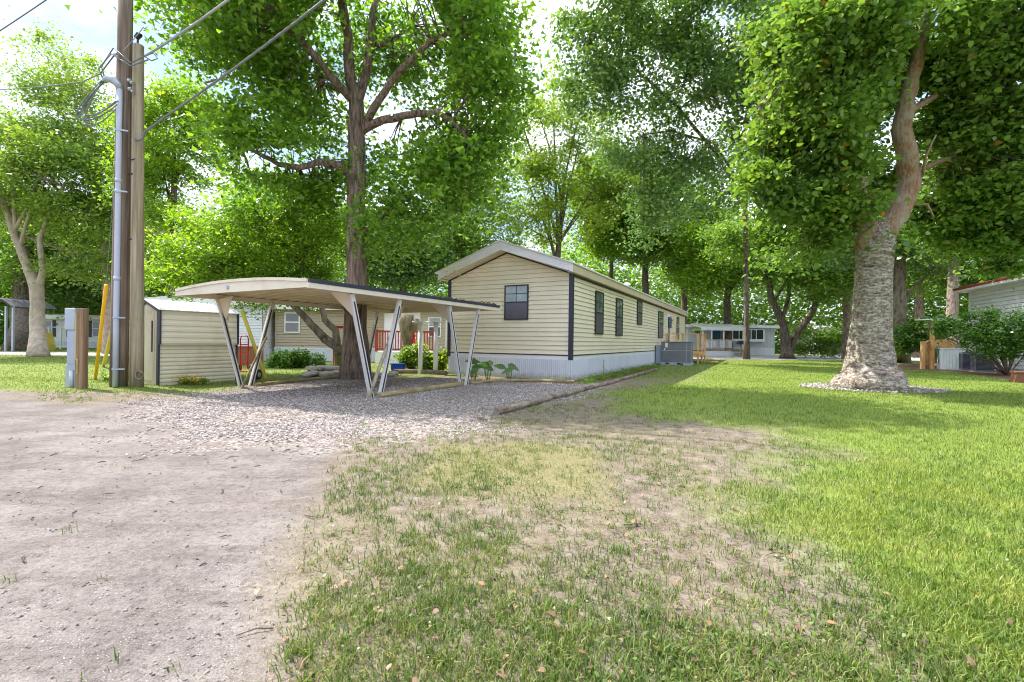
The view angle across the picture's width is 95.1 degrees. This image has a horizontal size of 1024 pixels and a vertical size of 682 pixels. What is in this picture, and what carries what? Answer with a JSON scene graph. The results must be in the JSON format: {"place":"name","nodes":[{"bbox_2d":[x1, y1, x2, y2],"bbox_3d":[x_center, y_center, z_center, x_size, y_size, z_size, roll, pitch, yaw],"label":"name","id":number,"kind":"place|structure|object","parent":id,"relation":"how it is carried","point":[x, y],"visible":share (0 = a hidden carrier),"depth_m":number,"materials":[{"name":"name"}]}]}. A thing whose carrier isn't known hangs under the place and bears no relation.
{"place":"outdoors","nodes":[
{"label":"outdoors","id":0,"kind":"place"},
{"bbox_2d":[0,392,339,681],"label":"dirt road","id":1,"kind":"structure","parent":0,"point":[179,476],"depth_m":2.48,"materials":[{"name":"soil"}]},
{"bbox_2d":[0,405,346,681],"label":"sand grit","id":2,"kind":"object","parent":1,"relation":"on","point":[164,667],"visible":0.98,"depth_m":1.89,"materials":[{"name":"stone"}]},
{"bbox_2d":[163,493,387,515],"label":"pine needles","id":3,"kind":"object","parent":1,"relation":"on","point":[261,506],"visible":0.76,"depth_m":3.08,"materials":[{"name":"brown plant"}]},
{"bbox_2d":[86,377,632,458],"bbox_3d":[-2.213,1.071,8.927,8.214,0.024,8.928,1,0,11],"label":"gravel driveway","id":4,"kind":"structure","parent":0,"point":[211,442],"depth_m":7.08,"materials":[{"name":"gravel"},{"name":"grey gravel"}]},
{"bbox_2d":[253,375,337,386],"bbox_3d":[-5.263,0.993,11.870,0.267,0.100,3.012,1,0,22],"label":"landscape timber","id":5,"kind":"object","parent":4,"relation":"on","point":[292,381],"visible":0.76,"depth_m":11.55,"materials":[{"name":"brown wood"}]},
{"bbox_2d":[377,382,462,397],"bbox_3d":[-1.833,1.031,10.075,0.172,0.120,2.877,1,0,26],"label":"landscape timber","id":6,"kind":"object","parent":4,"relation":"on","point":[408,391],"visible":0.84,"depth_m":9.65,"materials":[{"name":"brown wood"}]},
{"bbox_2d":[469,379,574,384],"bbox_3d":[0.206,1.069,12.380,2.861,0.090,0.840,1,0,-16],"label":"landscape timber","id":7,"kind":"object","parent":4,"relation":"on","point":[520,380],"visible":0.96,"depth_m":12.58,"materials":[{"name":"brown wood"}]},
{"bbox_2d":[561,381,610,397],"bbox_3d":[1.744,1.086,10.730,0.143,0.100,3.473,1,0,27],"label":"landscape timber","id":8,"kind":"object","parent":4,"relation":"on","point":[572,392],"visible":0.89,"depth_m":10.45,"materials":[{"name":"brown wood"}]},
{"bbox_2d":[0,352,919,360],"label":"road","id":9,"kind":"structure","parent":0,"point":[695,357],"depth_m":36.72,"materials":[{"name":"grey asphalt"}]},
{"bbox_2d":[650,198,786,348],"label":"woodland tree","id":10,"kind":"object","parent":9,"relation":"on","point":[692,278],"visible":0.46,"depth_m":44.33,"materials":[{"name":"green plant"}]},
{"bbox_2d":[688,205,854,358],"bbox_3d":[20.366,-5.317,36.303,13.748,14.514,8.727,1,0,0],"label":"forked tree","id":11,"kind":"object","parent":9,"relation":"on","point":[733,240],"visible":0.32,"depth_m":35.95,"materials":[{"name":"green plant"}]},
{"bbox_2d":[778,317,842,358],"bbox_3d":[26.170,-0.250,39.680,7.050,3.722,4.800,1,0,28],"label":"azalea bush","id":12,"kind":"object","parent":9,"relation":"on","point":[826,341],"visible":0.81,"depth_m":39.21,"materials":[{"name":"green plant"}]},
{"bbox_2d":[754,211,955,358],"bbox_3d":[25.445,-5.498,35.777,13.571,14.183,10.570,1,0,0],"label":"woodland tree","id":13,"kind":"object","parent":9,"relation":"on","point":[824,289],"visible":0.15,"depth_m":35.43,"materials":[{"name":"green plant"}]},
{"bbox_2d":[917,153,1022,347],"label":"woodland tree","id":14,"kind":"object","parent":9,"relation":"on","point":[952,301],"depth_m":39.72,"materials":[{"name":"brown plant"}]},
{"bbox_2d":[0,0,1020,339],"label":"sky","id":15,"kind":"structure","parent":0,"point":[96,30],"materials":[{"name":"white"}]},
{"bbox_2d":[0,345,1023,681],"bbox_3d":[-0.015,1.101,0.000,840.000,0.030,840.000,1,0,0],"label":"ground","id":16,"kind":"structure","parent":0,"point":[302,577],"depth_m":3.18,"materials":[{"name":"green plant"}]},
{"bbox_2d":[0,298,57,350],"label":"awning porch","id":17,"kind":"object","parent":16,"relation":"on","point":[16,303],"visible":0.67,"depth_m":30.13,"materials":[{"name":"white metal"}]},
{"bbox_2d":[0,240,101,324],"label":"woodland tree","id":18,"kind":"object","parent":16,"relation":"on","point":[48,311],"visible":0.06,"depth_m":41.17,"materials":[{"name":"green plant"}]},
{"bbox_2d":[0,211,102,350],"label":"dark trunk tree","id":19,"kind":"object","parent":16,"relation":"on","point":[21,325],"visible":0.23,"depth_m":35.13,"materials":[{"name":"green plant"}]},
{"bbox_2d":[47,332,55,349],"bbox_3d":[-32.908,-0.010,33.235,0.570,1.350,0.530,1,0,0],"label":"garden slide","id":20,"kind":"object","parent":16,"relation":"on","point":[51,342],"visible":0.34,"depth_m":33.25,"materials":[{"name":"yellow plastic"}]},
{"bbox_2d":[48,327,65,348],"bbox_3d":[-34.814,-0.186,36.505,3.091,1.850,0.110,1,0,0],"label":"lattice fence","id":21,"kind":"object","parent":16,"relation":"on","point":[60,346],"visible":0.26,"depth_m":36.47,"materials":[{"name":"white paint"}]},
{"bbox_2d":[64,308,76,387],"bbox_3d":[-9.367,0.161,9.948,0.296,1.708,0.212,1,0,0],"label":"meter pedestal","id":22,"kind":"object","parent":16,"relation":"on","point":[70,373],"visible":0.6,"depth_m":9.88,"materials":[{"name":"grey metal"}]},
{"bbox_2d":[45,313,102,347],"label":"mobile home","id":23,"kind":"object","parent":16,"relation":"on","point":[52,320],"visible":0.15,"depth_m":40.97,"materials":[{"name":"white"}]},
{"bbox_2d":[92,321,99,336],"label":"window","id":24,"kind":"structure","parent":23,"relation":"in","point":[95,324],"depth_m":40.95,"materials":[{"name":"white paint"}]},
{"bbox_2d":[0,92,158,356],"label":"pale trunk tree","id":25,"kind":"object","parent":16,"relation":"on","point":[26,167],"visible":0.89,"depth_m":24.09,"materials":[{"name":"green plant"}]},
{"bbox_2d":[75,308,88,388],"bbox_3d":[-8.868,0.206,9.646,0.139,1.754,0.162,1,0,0],"label":"wooden post","id":26,"kind":"object","parent":16,"relation":"on","point":[81,350],"visible":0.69,"depth_m":9.59,"materials":[{"name":"brown wood"}]},
{"bbox_2d":[6,218,163,318],"bbox_3d":[-33.675,-5.006,39.448,15.757,11.643,10.528,1,0,0],"label":"woodland tree","id":27,"kind":"object","parent":16,"relation":"on","point":[55,295],"visible":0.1,"depth_m":37.27,"materials":[{"name":"green plant"}]},
{"bbox_2d":[0,5,191,353],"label":"locust tree","id":28,"kind":"object","parent":16,"relation":"on","point":[48,99],"visible":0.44,"depth_m":25.04,"materials":[{"name":"green plant"}]},
{"bbox_2d":[101,332,109,366],"bbox_3d":[-12.568,-0.775,14.584,0.104,3.713,5.862,1,0,-44],"label":"guy wire","id":29,"kind":"object","parent":16,"relation":"attached to","point":[106,353],"visible":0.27,"depth_m":14.99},
{"bbox_2d":[76,0,157,386],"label":"utility pole","id":30,"kind":"object","parent":16,"relation":"on","point":[122,82],"visible":0.96,"depth_m":10.04,"materials":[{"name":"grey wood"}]},
{"bbox_2d":[0,0,46,30],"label":"power cable","id":31,"kind":"object","parent":30,"relation":"attached to","point":[23,15],"visible":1,"depth_m":10.17,"materials":[{"name":"grey metal"}]},
{"bbox_2d":[0,56,113,89],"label":"power cable","id":32,"kind":"object","parent":30,"relation":"attached to","point":[109,61],"visible":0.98,"depth_m":11.35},
{"bbox_2d":[94,188,113,379],"bbox_3d":[-9.519,-1.747,10.915,2.406,5.680,0.105,1,0,41],"label":"guy wire","id":33,"kind":"object","parent":30,"relation":"attached to","point":[104,299],"visible":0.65,"depth_m":10.98,"materials":[{"name":"yellow plastic"}]},
{"bbox_2d":[145,0,229,56],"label":"power cable","id":34,"kind":"object","parent":30,"relation":"attached to","point":[188,27],"visible":1,"depth_m":9.17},
{"bbox_2d":[128,32,143,387],"bbox_3d":[-8.027,-2.735,10.109,0.408,7.858,0.289,1,0,0],"label":"service pole","id":35,"kind":"object","parent":16,"relation":"on","point":[136,344],"visible":0.92,"depth_m":10.03,"materials":[{"name":"brown wood"}]},
{"bbox_2d":[134,0,325,140],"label":"power cable","id":36,"kind":"object","parent":35,"relation":"attached to","point":[239,64],"visible":1,"depth_m":9.02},
{"bbox_2d":[73,66,250,297],"bbox_3d":[-16.616,-5.883,22.258,6.922,14.101,6.833,1,0,0],"label":"elm tree","id":37,"kind":"object","parent":16,"relation":"on","point":[173,168],"visible":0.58,"depth_m":21.73,"materials":[{"name":"green plant"}]},
{"bbox_2d":[98,206,254,297],"bbox_3d":[-24.665,-4.908,36.559,12.858,11.677,10.668,1,0,0],"label":"woodland tree","id":38,"kind":"object","parent":16,"relation":"on","point":[158,292],"visible":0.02,"depth_m":35.68,"materials":[{"name":"green plant"}]},
{"bbox_2d":[144,299,240,385],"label":"storage shed","id":39,"kind":"structure","parent":16,"relation":"on","point":[183,338],"depth_m":10.88,"materials":[{"name":"metal"}]},
{"bbox_2d":[144,314,153,380],"bbox_3d":[-8.387,0.139,10.669,0.780,1.500,0.027,1,0,30],"label":"door","id":40,"kind":"structure","parent":39,"relation":"in","point":[148,318],"depth_m":10.58,"materials":[{"name":"metal"}]},
{"bbox_2d":[172,374,213,384],"bbox_3d":[-7.324,0.905,10.730,0.764,0.338,0.476,1,0,0],"label":"marigold clump","id":41,"kind":"object","parent":16,"relation":"on","point":[193,380],"visible":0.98,"depth_m":10.68,"materials":[{"name":"green plant"}]},
{"bbox_2d":[144,296,275,360],"bbox_3d":[-14.633,-0.659,23.985,6.280,3.230,4.530,1,0,0],"label":"mobile home","id":42,"kind":"object","parent":16,"relation":"on","point":[256,327],"visible":0.05,"depth_m":21.99,"materials":[{"name":"white metal"}]},
{"bbox_2d":[99,191,389,365],"bbox_3d":[-7.643,-1.626,14.262,7.582,5.890,5.124,1,0,0],"label":"tree","id":43,"kind":"object","parent":16,"relation":"on","point":[305,255],"visible":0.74,"depth_m":13.46,"materials":[{"name":"green plant"}]},
{"bbox_2d":[238,335,252,371],"bbox_3d":[-8.591,0.402,14.975,0.460,1.164,0.450,1,0,0],"label":"hand truck","id":44,"kind":"object","parent":16,"relation":"on","point":[240,365],"visible":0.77,"depth_m":14.98,"materials":[{"name":"red paint"}]},
{"bbox_2d":[228,252,267,378],"bbox_3d":[-7.213,-0.783,12.900,1.495,3.825,0.272,1,0,18],"label":"guy wire","id":45,"kind":"object","parent":16,"relation":"on","point":[252,340],"visible":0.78,"depth_m":12.87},
{"bbox_2d":[238,346,264,364],"bbox_3d":[-10.545,0.584,18.800,0.860,0.752,0.660,1,0,0],"label":"storage box","id":46,"kind":"object","parent":16,"relation":"on","point":[252,355],"visible":0.61,"depth_m":18.50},
{"bbox_2d":[240,337,266,388],"bbox_3d":[-5.705,0.494,10.333,0.049,1.188,0.794,1,0,13],"label":"brace pole","id":47,"kind":"object","parent":16,"relation":"on","point":[252,365],"visible":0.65,"depth_m":10.30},
{"bbox_2d":[202,162,366,276],"bbox_3d":[-17.958,-6.603,37.054,17.142,15.256,10.822,1,0,0],"label":"woodland tree","id":48,"kind":"object","parent":16,"relation":"on","point":[234,192],"visible":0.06,"depth_m":35.44,"materials":[{"name":"green plant"}]},
{"bbox_2d":[262,346,328,368],"bbox_3d":[-8.141,0.631,17.602,2.329,0.914,1.710,1,0,-19],"label":"camellia bush","id":49,"kind":"object","parent":16,"relation":"on","point":[287,359],"visible":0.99,"depth_m":17.18,"materials":[{"name":"green plant"}]},
{"bbox_2d":[64,0,572,379],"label":"maple tree","id":50,"kind":"object","parent":16,"relation":"on","point":[232,33],"visible":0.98,"depth_m":12.16,"materials":[{"name":"green plant"}]},
{"bbox_2d":[175,277,499,397],"bbox_3d":[-3.571,0.033,11.070,4.070,2.262,6.046,1,0,29],"label":"carport","id":51,"kind":"object","parent":16,"relation":"on","point":[302,292],"visible":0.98,"depth_m":10.07,"materials":[{"name":"metal"}]},
{"bbox_2d":[366,304,403,398],"bbox_3d":[-2.472,0.180,9.172,0.072,1.911,1.186,1,0,20],"label":"brace pole","id":52,"kind":"object","parent":51,"relation":"attached to","point":[369,394],"visible":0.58,"depth_m":8.96,"materials":[{"name":"grey wood"}]},
{"bbox_2d":[267,304,447,361],"bbox_3d":[-6.859,-0.491,24.785,9.830,3.100,4.730,1,0,0],"label":"mobile home","id":53,"kind":"object","parent":16,"relation":"on","point":[292,329],"visible":0.24,"depth_m":22.68,"materials":[{"name":"beige"}]},
{"bbox_2d":[284,312,299,332],"bbox_3d":[-10.639,-0.891,22.661,0.750,1.000,0.050,1,0,0],"label":"window","id":54,"kind":"structure","parent":53,"relation":"in","point":[291,319],"depth_m":22.65,"materials":[{"name":"grey glass"}]},
{"bbox_2d":[384,313,420,348],"bbox_3d":[-5.318,-0.570,22.675,1.750,2.000,0.010,1,0,0],"label":"door panel","id":55,"kind":"structure","parent":53,"relation":"in","point":[388,318],"depth_m":22.67,"materials":[{"name":"white paint"}]},
{"bbox_2d":[428,317,440,336],"bbox_3d":[-3.741,-0.675,22.630,0.620,0.950,0.040,1,0,0],"label":"window","id":56,"kind":"structure","parent":53,"relation":"in","point":[430,325],"depth_m":22.62,"materials":[{"name":"white paint"}]},
{"bbox_2d":[324,204,469,293],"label":"woodland tree","id":57,"kind":"object","parent":16,"relation":"on","point":[425,275],"visible":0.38,"depth_m":37.84,"materials":[{"name":"green plant"}]},
{"bbox_2d":[389,363,405,372],"bbox_3d":[-3.779,0.905,15.500,0.500,0.330,0.360,1,0,0],"label":"plastic tub","id":58,"kind":"object","parent":16,"relation":"on","point":[397,366],"visible":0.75,"depth_m":15.35,"materials":[{"name":"plastic"}]},
{"bbox_2d":[375,329,433,363],"bbox_3d":[-4.804,0.286,21.905,2.801,1.600,1.470,1,0,0],"label":"porch rail","id":59,"kind":"object","parent":16,"relation":"on","point":[378,355],"visible":0.3,"depth_m":21.20,"materials":[{"name":"red paint"}]},
{"bbox_2d":[398,314,418,368],"bbox_3d":[-3.966,0.052,17.989,0.798,2.201,0.623,1,0,0],"label":"tree stump","id":60,"kind":"object","parent":16,"relation":"on","point":[408,327],"visible":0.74,"depth_m":17.79,"materials":[{"name":"brown wood"}]},
{"bbox_2d":[393,340,428,368],"bbox_3d":[-3.447,0.524,16.078,1.295,1.194,1.117,1,0,0],"label":"lime shrub","id":61,"kind":"object","parent":16,"relation":"on","point":[407,355],"visible":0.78,"depth_m":15.81,"materials":[{"name":"green plant"}]},
{"bbox_2d":[412,321,428,373],"bbox_3d":[-2.975,0.258,15.200,0.560,1.806,0.551,1,0,0],"label":"pedestal post","id":62,"kind":"object","parent":16,"relation":"on","point":[420,343],"visible":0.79,"depth_m":15.14,"materials":[{"name":"white paint"}]},
{"bbox_2d":[394,369,447,374],"bbox_3d":[-2.908,1.002,15.098,1.872,0.161,0.484,1,0,15],"label":"landscape timber","id":63,"kind":"object","parent":16,"relation":"on","point":[415,371],"visible":0.82,"depth_m":15.11,"materials":[{"name":"brown wood"}]},
{"bbox_2d":[416,347,447,370],"bbox_3d":[-2.664,0.654,15.919,1.430,0.957,1.182,1,0,15],"label":"hydrangea bush","id":64,"kind":"object","parent":16,"relation":"on","point":[428,360],"visible":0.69,"depth_m":15.69,"materials":[{"name":"green plant"}]},
{"bbox_2d":[427,321,444,369],"bbox_3d":[-2.447,0.266,15.000,0.560,1.804,0.551,1,0,0],"label":"pedestal post","id":65,"kind":"object","parent":16,"relation":"on","point":[435,350],"visible":0.86,"depth_m":14.93,"materials":[{"name":"white paint"}]},
{"bbox_2d":[391,121,531,277],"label":"woodland tree","id":66,"kind":"object","parent":16,"relation":"on","point":[478,242],"visible":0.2,"depth_m":40.09,"materials":[{"name":"green plant"}]},
{"bbox_2d":[465,358,482,379],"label":"canna plant","id":67,"kind":"object","parent":16,"relation":"on","point":[475,368],"visible":0.8,"depth_m":13.16,"materials":[{"name":"green plant"}]},
{"bbox_2d":[0,196,970,355],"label":"distant woods","id":68,"kind":"object","parent":16,"relation":"on","point":[930,306],"visible":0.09,"depth_m":61.65,"materials":[{"name":"green plant"}]},
{"bbox_2d":[480,360,493,379],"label":"canna plant","id":69,"kind":"object","parent":16,"relation":"on","point":[487,366],"visible":0.96,"depth_m":13.21,"materials":[{"name":"green plant"}]},
{"bbox_2d":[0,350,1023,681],"bbox_3d":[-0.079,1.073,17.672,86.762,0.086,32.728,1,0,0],"label":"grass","id":70,"kind":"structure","parent":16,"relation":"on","point":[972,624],"depth_m":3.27,"materials":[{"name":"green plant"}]},
{"bbox_2d":[7,407,1023,658],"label":"twigs","id":71,"kind":"object","parent":16,"relation":"on","point":[317,517],"visible":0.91,"depth_m":3.08,"materials":[{"name":"brown wood"}]},
{"bbox_2d":[21,380,1023,681],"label":"clover","id":72,"kind":"object","parent":16,"relation":"on","point":[711,578],"visible":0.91,"depth_m":1.86,"materials":[{"name":"green plant"}]},
{"bbox_2d":[493,393,561,414],"bbox_3d":[0.368,1.064,8.099,0.124,0.111,2.575,1,0,28],"label":"landscape timber","id":73,"kind":"object","parent":16,"relation":"on","point":[513,407],"visible":0.92,"depth_m":7.72,"materials":[{"name":"brown wood"}]},
{"bbox_2d":[435,240,687,379],"bbox_3d":[4.054,-0.982,24.844,7.040,4.370,23.520,1,0,28],"label":"mobile home","id":74,"kind":"object","parent":16,"relation":"on","point":[554,317],"visible":0.69,"depth_m":14.42,"materials":[{"name":"beige plastic"}]},
{"bbox_2d":[504,284,528,319],"bbox_3d":[0.130,-1.163,14.091,0.800,1.050,0.050,1,0,28],"label":"window","id":75,"kind":"structure","parent":74,"relation":"in","point":[516,297],"depth_m":14.07,"materials":[{"name":"grey glass"}]},
{"bbox_2d":[594,290,603,334],"bbox_3d":[2.883,-0.923,15.447,0.050,1.409,0.840,1,0,28],"label":"window","id":76,"kind":"structure","parent":74,"relation":"in","point":[599,296],"depth_m":15.42,"materials":[{"name":"grey glass"}]},
{"bbox_2d":[615,298,622,335],"bbox_3d":[4.042,-0.897,17.634,0.050,1.400,0.890,1,0,28],"label":"window","id":77,"kind":"structure","parent":74,"relation":"in","point":[619,302],"depth_m":17.60,"materials":[{"name":"grey glass"}]},
{"bbox_2d":[637,300,642,324],"bbox_3d":[5.620,-1.236,20.597,0.050,1.040,0.900,1,0,28],"label":"window","id":78,"kind":"structure","parent":74,"relation":"in","point":[639,304],"depth_m":20.53,"materials":[{"name":"grey glass"}]},
{"bbox_2d":[658,311,663,337],"bbox_3d":[7.940,-0.870,24.990,0.050,1.410,1.300,1,0,28],"label":"window","id":79,"kind":"structure","parent":74,"relation":"in","point":[660,314],"depth_m":24.88,"materials":[{"name":"grey glass"}]},
{"bbox_2d":[472,55,655,257],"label":"woodland tree","id":80,"kind":"object","parent":16,"relation":"on","point":[547,205],"visible":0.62,"depth_m":45.38,"materials":[{"name":"green plant"}]},
{"bbox_2d":[561,152,656,278],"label":"woodland tree","id":81,"kind":"object","parent":16,"relation":"on","point":[598,253],"visible":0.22,"depth_m":50.20,"materials":[{"name":"green plant"}]},
{"bbox_2d":[246,401,1019,681],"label":"fallen leaves","id":82,"kind":"object","parent":16,"relation":"on","point":[551,612],"visible":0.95,"depth_m":1.85,"materials":[{"name":"brown plant"}]},
{"bbox_2d":[610,368,657,383],"bbox_3d":[4.204,1.118,15.583,0.104,0.100,7.131,1,0,27],"label":"landscape timber","id":83,"kind":"object","parent":16,"relation":"on","point":[629,376],"visible":0.88,"depth_m":14.46,"materials":[{"name":"brown wood"}]},
{"bbox_2d":[582,145,709,294],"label":"woodland tree","id":84,"kind":"object","parent":16,"relation":"on","point":[644,260],"visible":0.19,"depth_m":47.74,"materials":[{"name":"green plant"}]},
{"bbox_2d":[542,0,800,358],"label":"oak tree","id":85,"kind":"object","parent":16,"relation":"on","point":[687,54],"visible":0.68,"depth_m":24.56,"materials":[{"name":"green plant"}]},
{"bbox_2d":[655,341,693,365],"bbox_3d":[8.199,0.619,23.713,1.720,1.180,1.455,1,0,28],"label":"air conditioner","id":86,"kind":"object","parent":16,"relation":"on","point":[671,353],"visible":0.95,"depth_m":23.48,"materials":[{"name":"white paint"}]},
{"bbox_2d":[641,194,717,323],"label":"woodland tree","id":87,"kind":"object","parent":16,"relation":"on","point":[683,299],"visible":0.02,"depth_m":51.25,"materials":[{"name":"green plant"}]},
{"bbox_2d":[666,333,717,363],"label":"wooden deck","id":88,"kind":"structure","parent":16,"relation":"on","point":[697,353],"depth_m":26.10,"materials":[{"name":"brown wood"}]},
{"bbox_2d":[685,323,779,355],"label":"mobile home","id":89,"kind":"object","parent":16,"relation":"on","point":[762,339],"visible":0.59,"depth_m":45.68,"materials":[{"name":"plastic"}]},
{"bbox_2d":[712,330,720,346],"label":"door","id":90,"kind":"structure","parent":89,"relation":"in","point":[716,334],"depth_m":45.95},
{"bbox_2d":[732,329,764,341],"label":"bay window","id":91,"kind":"structure","parent":89,"relation":"in","point":[756,335],"depth_m":45.68,"materials":[{"name":"white glass"}]},
{"bbox_2d":[476,364,1010,383],"bbox_3d":[16.188,1.314,21.120,37.826,0.018,11.308,1,0,-22],"label":"planting bed","id":92,"kind":"object","parent":16,"relation":"on","point":[998,374],"visible":0.31,"depth_m":19.57,"materials":[{"name":"soil"}]},
{"bbox_2d":[493,363,518,378],"bbox_3d":[-0.168,0.852,13.015,0.739,0.498,0.222,1,0,-26],"label":"canna plant","id":93,"kind":"object","parent":92,"relation":"on","point":[510,368],"visible":0.88,"depth_m":12.98,"materials":[{"name":"green plant"}]},
{"bbox_2d":[514,363,658,383],"bbox_3d":[4.147,1.051,16.980,2.194,0.316,11.511,1,0,34],"label":"ground cover","id":94,"kind":"object","parent":92,"relation":"on","point":[611,374],"visible":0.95,"depth_m":14.62,"materials":[{"name":"green plant"}]},
{"bbox_2d":[893,314,957,357],"bbox_3d":[22.932,0.026,25.573,5.408,2.910,2.668,1,0,0],"label":"holly bush","id":95,"kind":"object","parent":92,"relation":"on","point":[908,341],"visible":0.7,"depth_m":25.22,"materials":[{"name":"green plant"}]},
{"bbox_2d":[920,330,954,368],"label":"wooden gate","id":96,"kind":"structure","parent":92,"relation":"on","point":[928,353],"depth_m":22.95,"materials":[{"name":"brown wood"}]},
{"bbox_2d":[937,348,966,369],"bbox_3d":[21.165,0.865,22.572,0.960,1.030,0.660,1,0,30],"label":"storage bin","id":97,"kind":"object","parent":92,"relation":"on","point":[948,358],"visible":0.84,"depth_m":22.36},
{"bbox_2d":[958,352,971,370],"bbox_3d":[21.465,0.959,21.998,0.720,0.890,0.720,1,0,30],"label":"condenser","id":98,"kind":"object","parent":92,"relation":"on","point":[964,361],"visible":0.57,"depth_m":21.83,"materials":[{"name":"metal"}]},
{"bbox_2d":[918,302,1023,374],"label":"holly bush","id":99,"kind":"object","parent":92,"relation":"on","point":[991,333],"visible":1,"depth_m":18.34,"materials":[{"name":"green plant"}]},
{"bbox_2d":[970,352,996,372],"bbox_3d":[20.759,0.950,20.659,0.720,0.890,0.720,1,0,30],"label":"condenser","id":100,"kind":"object","parent":92,"relation":"on","point":[976,365],"visible":0.58,"depth_m":20.45,"materials":[{"name":"metal"}]},
{"bbox_2d":[791,325,841,354],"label":"mobile home","id":101,"kind":"object","parent":16,"relation":"on","point":[813,334],"visible":0.02,"depth_m":52.93,"materials":[{"name":"white"}]},
{"bbox_2d":[696,0,1023,391],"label":"sycamore tree","id":102,"kind":"object","parent":16,"relation":"on","point":[838,82],"visible":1,"depth_m":11.45,"materials":[{"name":"green plant"}]},
{"bbox_2d":[798,382,953,393],"bbox_3d":[9.332,1.206,12.147,3.538,0.105,2.549,1,0,0],"label":"stone ring","id":103,"kind":"object","parent":16,"relation":"on","point":[827,387],"visible":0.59,"depth_m":11.66,"materials":[{"name":"grey stone"}]},
{"bbox_2d":[809,178,978,362],"bbox_3d":[23.306,-3.517,26.803,11.238,11.411,9.026,1,0,-21],"label":"mossy oak tree","id":104,"kind":"object","parent":16,"relation":"on","point":[901,296],"visible":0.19,"depth_m":26.68,"materials":[{"name":"green plant"}]},
{"bbox_2d":[906,240,990,357],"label":"woodland tree","id":105,"kind":"object","parent":16,"relation":"on","point":[918,302],"visible":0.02,"depth_m":45.20,"materials":[{"name":"green plant"}]},
{"bbox_2d":[920,258,1023,309],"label":"woodland tree","id":106,"kind":"object","parent":16,"relation":"on","point":[963,282],"visible":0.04,"depth_m":42.87,"materials":[{"name":"green plant"}]},
{"bbox_2d":[953,275,1023,370],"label":"white house","id":107,"kind":"structure","parent":16,"relation":"on","point":[1001,293],"depth_m":22.72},
{"bbox_2d":[1009,371,1023,382],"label":"planter block","id":108,"kind":"object","parent":16,"relation":"on","point":[1016,376],"depth_m":14.73,"materials":[{"name":"ceramic"}]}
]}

